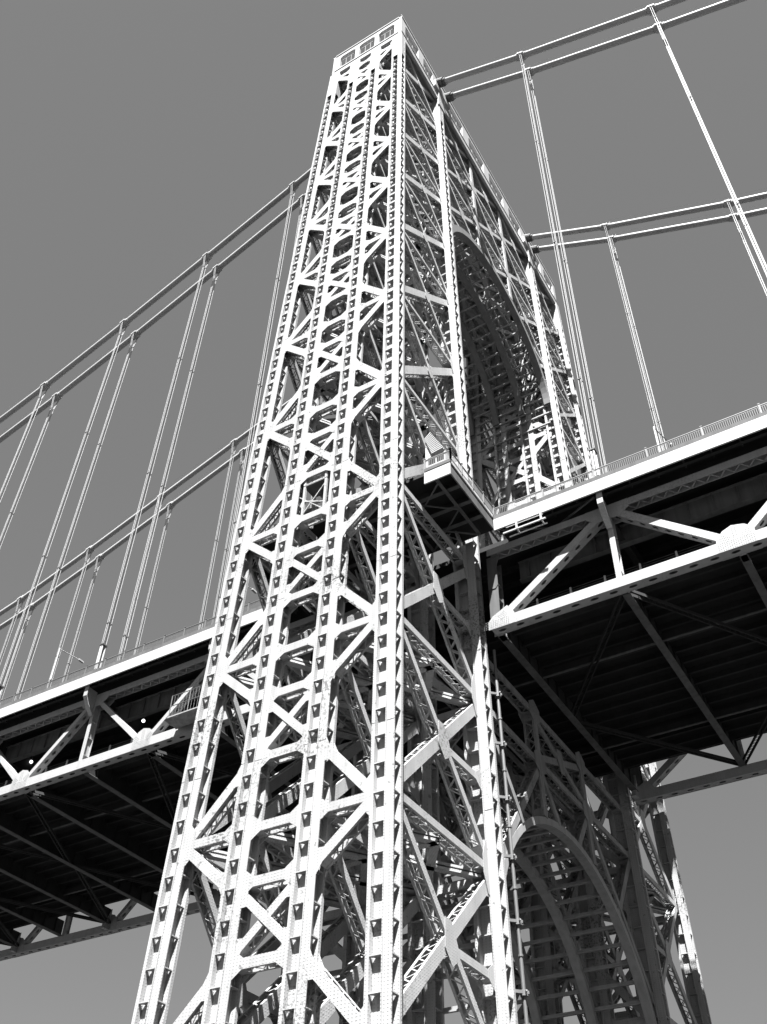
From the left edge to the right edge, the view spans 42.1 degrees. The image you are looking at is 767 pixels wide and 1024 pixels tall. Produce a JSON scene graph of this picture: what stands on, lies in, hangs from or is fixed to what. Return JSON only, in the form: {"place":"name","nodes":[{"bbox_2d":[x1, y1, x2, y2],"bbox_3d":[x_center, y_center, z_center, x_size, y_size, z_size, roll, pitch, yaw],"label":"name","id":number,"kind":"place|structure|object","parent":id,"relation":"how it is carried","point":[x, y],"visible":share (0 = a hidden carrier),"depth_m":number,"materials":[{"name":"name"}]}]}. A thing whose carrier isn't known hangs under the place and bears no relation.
{"place":"outdoors","nodes":[
{"label":"outdoors","id":0,"kind":"place"},
{"bbox_2d":[0,0,766,1023],"label":"sky","id":1,"kind":"structure","parent":0,"point":[136,135],"materials":[{"name":"grey"}]},
{"label":"ground","id":2,"kind":"structure","parent":0,"visible":0},
{"bbox_2d":[131,14,711,1023],"bbox_3d":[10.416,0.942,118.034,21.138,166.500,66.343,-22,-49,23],"label":"bridge tower","id":3,"kind":"structure","parent":2,"relation":"on","point":[413,208],"depth_m":86.05,"materials":[{"name":"metal"}]},
{"bbox_2d":[299,470,329,528],"bbox_3d":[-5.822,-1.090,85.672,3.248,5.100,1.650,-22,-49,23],"label":"inspection platform","id":4,"kind":"structure","parent":3,"relation":"attached to","point":[317,488],"depth_m":85.83,"materials":[{"name":"paint"}]},
{"bbox_2d":[0,0,686,423],"bbox_3d":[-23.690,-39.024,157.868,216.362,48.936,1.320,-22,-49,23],"label":"cable","id":5,"kind":"object","parent":3,"relation":"on","point":[210,254],"visible":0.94,"depth_m":165.08,"materials":[{"name":"paint"}]},
{"bbox_2d":[0,386,47,501],"bbox_3d":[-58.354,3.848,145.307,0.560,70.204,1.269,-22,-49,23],"label":"suspender","id":6,"kind":"object","parent":5,"relation":"hanging from","point":[21,442],"visible":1,"depth_m":159.48,"materials":[{"name":"paint"}]},
{"bbox_2d":[0,321,126,694],"bbox_3d":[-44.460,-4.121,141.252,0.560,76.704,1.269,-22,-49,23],"label":"suspender","id":7,"kind":"object","parent":5,"relation":"hanging from","point":[1,686],"visible":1,"depth_m":135.71,"materials":[{"name":"paint"}]},
{"bbox_2d":[94,254,209,668],"bbox_3d":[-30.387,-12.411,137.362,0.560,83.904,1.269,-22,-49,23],"label":"suspender","id":8,"kind":"object","parent":5,"relation":"hanging from","point":[102,650],"visible":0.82,"depth_m":127.34,"materials":[{"name":"paint"}]},
{"bbox_2d":[218,183,295,608],"bbox_3d":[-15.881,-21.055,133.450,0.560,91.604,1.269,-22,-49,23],"label":"suspender","id":9,"kind":"object","parent":5,"relation":"hanging from","point":[274,302],"visible":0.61,"depth_m":129.55,"materials":[{"name":"paint"}]},
{"bbox_2d":[519,53,599,475],"bbox_3d":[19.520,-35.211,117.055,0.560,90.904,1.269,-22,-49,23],"label":"suspender","id":10,"kind":"object","parent":5,"relation":"hanging from","point":[593,454],"visible":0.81,"depth_m":103.95,"materials":[{"name":"paint"}]},
{"bbox_2d":[649,6,766,274],"bbox_3d":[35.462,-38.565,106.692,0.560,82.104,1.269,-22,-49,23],"label":"suspender","id":11,"kind":"object","parent":5,"relation":"hanging from","point":[690,96],"visible":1,"depth_m":106.32,"materials":[{"name":"paint"}]},
{"bbox_2d":[0,0,746,442],"bbox_3d":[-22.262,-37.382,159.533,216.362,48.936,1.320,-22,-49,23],"label":"cable","id":12,"kind":"object","parent":3,"relation":"on","point":[302,196],"visible":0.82,"depth_m":166.42,"materials":[{"name":"paint"}]},
{"bbox_2d":[0,395,59,547],"bbox_3d":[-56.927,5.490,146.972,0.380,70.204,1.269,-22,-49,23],"label":"suspender","id":13,"kind":"object","parent":12,"relation":"hanging from","point":[11,513],"visible":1,"depth_m":158.08,"materials":[{"name":"paint"}]},
{"bbox_2d":[14,333,137,700],"bbox_3d":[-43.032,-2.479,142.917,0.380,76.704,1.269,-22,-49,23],"label":"suspender","id":14,"kind":"object","parent":12,"relation":"hanging from","point":[58,567],"visible":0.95,"depth_m":137.97,"materials":[{"name":"paint"}]},
{"bbox_2d":[117,267,219,659],"bbox_3d":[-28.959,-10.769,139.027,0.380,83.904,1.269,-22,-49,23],"label":"suspender","id":15,"kind":"object","parent":12,"relation":"hanging from","point":[125,635],"visible":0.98,"depth_m":132.89,"materials":[{"name":"paint"}]},
{"bbox_2d":[293,197,302,251],"bbox_3d":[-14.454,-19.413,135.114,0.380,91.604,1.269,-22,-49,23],"label":"suspender","id":16,"kind":"object","parent":12,"relation":"hanging from","point":[301,208],"visible":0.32,"depth_m":163.00,"materials":[{"name":"paint"}]},
{"bbox_2d":[527,69,606,473],"bbox_3d":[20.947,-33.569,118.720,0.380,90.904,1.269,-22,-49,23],"label":"suspender","id":17,"kind":"object","parent":12,"relation":"hanging from","point":[565,262],"visible":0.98,"depth_m":109.33,"materials":[{"name":"paint"}]},
{"bbox_2d":[657,24,766,276],"bbox_3d":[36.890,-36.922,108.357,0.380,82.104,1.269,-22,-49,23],"label":"suspender","id":18,"kind":"object","parent":12,"relation":"hanging from","point":[716,156],"visible":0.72,"depth_m":110.05,"materials":[{"name":"paint"}]},
{"bbox_2d":[253,459,495,588],"bbox_3d":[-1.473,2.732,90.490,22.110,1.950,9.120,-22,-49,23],"label":"walkway platform","id":19,"kind":"structure","parent":3,"relation":"attached to","point":[446,496],"depth_m":87.51,"materials":[{"name":"paint"}]},
{"bbox_2d":[424,432,459,469],"bbox_3d":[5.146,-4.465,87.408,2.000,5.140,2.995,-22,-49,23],"label":"control hut","id":20,"kind":"object","parent":19,"relation":"on","point":[434,446],"visible":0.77,"depth_m":86.72,"materials":[{"name":"white metal"}]},
{"bbox_2d":[429,455,443,464],"bbox_3d":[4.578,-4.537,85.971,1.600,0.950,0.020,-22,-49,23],"label":"window","id":21,"kind":"structure","parent":20,"relation":"in","point":[442,456],"depth_m":85.91,"materials":[{"name":"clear glass"}]},
{"bbox_2d":[423,448,494,515],"bbox_3d":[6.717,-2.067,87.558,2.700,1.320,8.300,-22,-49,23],"label":"railing","id":22,"kind":"object","parent":19,"relation":"on","point":[464,472],"visible":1,"depth_m":86.09,"materials":[{"name":"metal"}]},
{"bbox_2d":[0,411,766,960],"bbox_3d":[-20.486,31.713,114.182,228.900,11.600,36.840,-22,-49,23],"label":"bridge deck","id":23,"kind":"structure","parent":3,"relation":"attached to","point":[622,675],"depth_m":94.29,"materials":[{"name":"metal"}]},
{"bbox_2d":[48,648,83,686],"bbox_3d":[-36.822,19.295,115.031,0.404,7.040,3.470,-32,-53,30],"label":"street lamp","id":24,"kind":"object","parent":23,"relation":"on","point":[80,660],"visible":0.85,"depth_m":115.76,"materials":[{"name":"white metal"}]},
{"bbox_2d":[1,701,244,785],"bbox_3d":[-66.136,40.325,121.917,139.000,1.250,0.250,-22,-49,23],"label":"guard rail","id":25,"kind":"object","parent":23,"relation":"on","point":[66,763],"visible":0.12,"depth_m":106.08,"materials":[{"name":"metal"}]},
{"bbox_2d":[0,597,266,704],"bbox_3d":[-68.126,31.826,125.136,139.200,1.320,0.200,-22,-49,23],"label":"railing","id":26,"kind":"object","parent":23,"relation":"on","point":[247,606],"visible":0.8,"depth_m":107.20,"materials":[{"name":"metal"}]},
{"bbox_2d":[164,686,201,728],"bbox_3d":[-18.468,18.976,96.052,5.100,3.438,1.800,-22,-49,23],"label":"work scaffold","id":27,"kind":"object","parent":23,"relation":"attached to","point":[182,719],"visible":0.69,"depth_m":95.26,"materials":[{"name":"metal"}]},
{"bbox_2d":[503,511,547,536],"bbox_3d":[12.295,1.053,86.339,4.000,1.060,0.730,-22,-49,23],"label":"hanging rail frame","id":28,"kind":"object","parent":23,"relation":"hanging from","point":[517,528],"visible":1,"depth_m":85.99,"materials":[{"name":"white metal"}]},
{"bbox_2d":[494,402,766,513],"bbox_3d":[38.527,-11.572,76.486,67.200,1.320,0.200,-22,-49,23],"label":"railing","id":29,"kind":"object","parent":23,"relation":"on","point":[759,406],"visible":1,"depth_m":84.63,"materials":[{"name":"metal"}]},
{"bbox_2d":[528,526,766,605],"bbox_3d":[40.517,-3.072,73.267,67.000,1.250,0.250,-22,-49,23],"label":"guard rail","id":30,"kind":"object","parent":23,"relation":"on","point":[604,577],"visible":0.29,"depth_m":83.22,"materials":[{"name":"metal"}]},
{"bbox_2d":[653,426,673,451],"bbox_3d":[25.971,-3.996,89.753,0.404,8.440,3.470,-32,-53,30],"label":"street lamp","id":31,"kind":"object","parent":23,"relation":"on","point":[656,438],"visible":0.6,"depth_m":91.23,"materials":[{"name":"white metal"}]},
{"bbox_2d":[0,188,766,615],"bbox_3d":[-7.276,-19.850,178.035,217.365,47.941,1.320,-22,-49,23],"label":"cable","id":32,"kind":"object","parent":3,"relation":"on","point":[248,432],"visible":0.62,"depth_m":188.64,"materials":[{"name":"paint"}]},
{"bbox_2d":[0,598,23,663],"bbox_3d":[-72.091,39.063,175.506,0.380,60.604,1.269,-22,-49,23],"label":"suspender","id":33,"kind":"object","parent":32,"relation":"hanging from","point":[11,629],"visible":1,"depth_m":191.15,"materials":[{"name":"paint"}]},
{"bbox_2d":[49,552,91,685],"bbox_3d":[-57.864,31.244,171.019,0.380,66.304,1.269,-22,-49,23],"label":"suspender","id":34,"kind":"object","parent":32,"relation":"hanging from","point":[86,562],"visible":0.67,"depth_m":183.38,"materials":[{"name":"paint"}]},
{"bbox_2d":[120,496,163,658],"bbox_3d":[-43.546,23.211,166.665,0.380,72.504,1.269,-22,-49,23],"label":"suspender","id":35,"kind":"object","parent":32,"relation":"hanging from","point":[141,574],"visible":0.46,"depth_m":179.16,"materials":[{"name":"paint"}]},
{"bbox_2d":[198,441,236,629],"bbox_3d":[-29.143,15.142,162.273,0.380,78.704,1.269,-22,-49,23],"label":"suspender","id":36,"kind":"object","parent":32,"relation":"hanging from","point":[214,549],"visible":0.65,"depth_m":172.13,"materials":[{"name":"paint"}]},
{"bbox_2d":[604,225,662,450],"bbox_3d":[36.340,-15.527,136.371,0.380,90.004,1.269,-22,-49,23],"label":"suspender","id":37,"kind":"object","parent":32,"relation":"hanging from","point":[628,315],"visible":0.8,"depth_m":144.78,"materials":[{"name":"paint"}]},
{"bbox_2d":[726,201,766,295],"bbox_3d":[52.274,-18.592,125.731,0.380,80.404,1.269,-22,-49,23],"label":"suspender","id":38,"kind":"object","parent":32,"relation":"hanging from","point":[746,247],"visible":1,"depth_m":144.49,"materials":[{"name":"paint"}]},
{"bbox_2d":[0,204,766,629],"bbox_3d":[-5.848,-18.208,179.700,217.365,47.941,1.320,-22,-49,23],"label":"cable","id":39,"kind":"object","parent":3,"relation":"on","point":[242,452],"visible":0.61,"depth_m":190.76,"materials":[{"name":"paint"}]},
{"bbox_2d":[0,608,33,703],"bbox_3d":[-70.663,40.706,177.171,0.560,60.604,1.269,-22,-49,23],"label":"suspender","id":40,"kind":"object","parent":39,"relation":"hanging from","point":[16,653],"visible":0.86,"depth_m":190.57,"materials":[{"name":"paint"}]},
{"bbox_2d":[62,559,101,680],"bbox_3d":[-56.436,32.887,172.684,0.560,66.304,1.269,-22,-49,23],"label":"suspender","id":41,"kind":"object","parent":39,"relation":"hanging from","point":[81,619],"visible":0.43,"depth_m":184.81,"materials":[{"name":"paint"}]},
{"bbox_2d":[134,508,172,652],"bbox_3d":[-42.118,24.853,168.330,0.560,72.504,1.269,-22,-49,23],"label":"suspender","id":42,"kind":"object","parent":39,"relation":"hanging from","point":[146,609],"visible":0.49,"depth_m":180.09,"materials":[{"name":"paint"}]},
{"bbox_2d":[213,454,245,619],"bbox_3d":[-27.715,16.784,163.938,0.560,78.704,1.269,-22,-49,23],"label":"suspender","id":43,"kind":"object","parent":39,"relation":"hanging from","point":[224,558],"visible":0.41,"depth_m":175.53,"materials":[{"name":"paint"}]},
{"bbox_2d":[610,237,666,449],"bbox_3d":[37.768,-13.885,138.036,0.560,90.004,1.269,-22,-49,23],"label":"suspender","id":44,"kind":"object","parent":39,"relation":"hanging from","point":[634,328],"visible":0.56,"depth_m":148.09,"materials":[{"name":"paint"}]},
{"bbox_2d":[733,216,766,296],"bbox_3d":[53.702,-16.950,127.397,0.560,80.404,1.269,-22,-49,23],"label":"suspender","id":45,"kind":"object","parent":39,"relation":"hanging from","point":[751,256],"visible":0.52,"depth_m":146.86,"materials":[{"name":"paint"}]},
{"bbox_2d":[491,649,528,1023],"bbox_3d":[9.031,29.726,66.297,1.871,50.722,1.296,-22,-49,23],"label":"drain pipe","id":46,"kind":"object","parent":3,"relation":"attached to","point":[523,992],"visible":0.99,"depth_m":71.40,"materials":[{"name":"metal"}]}
]}

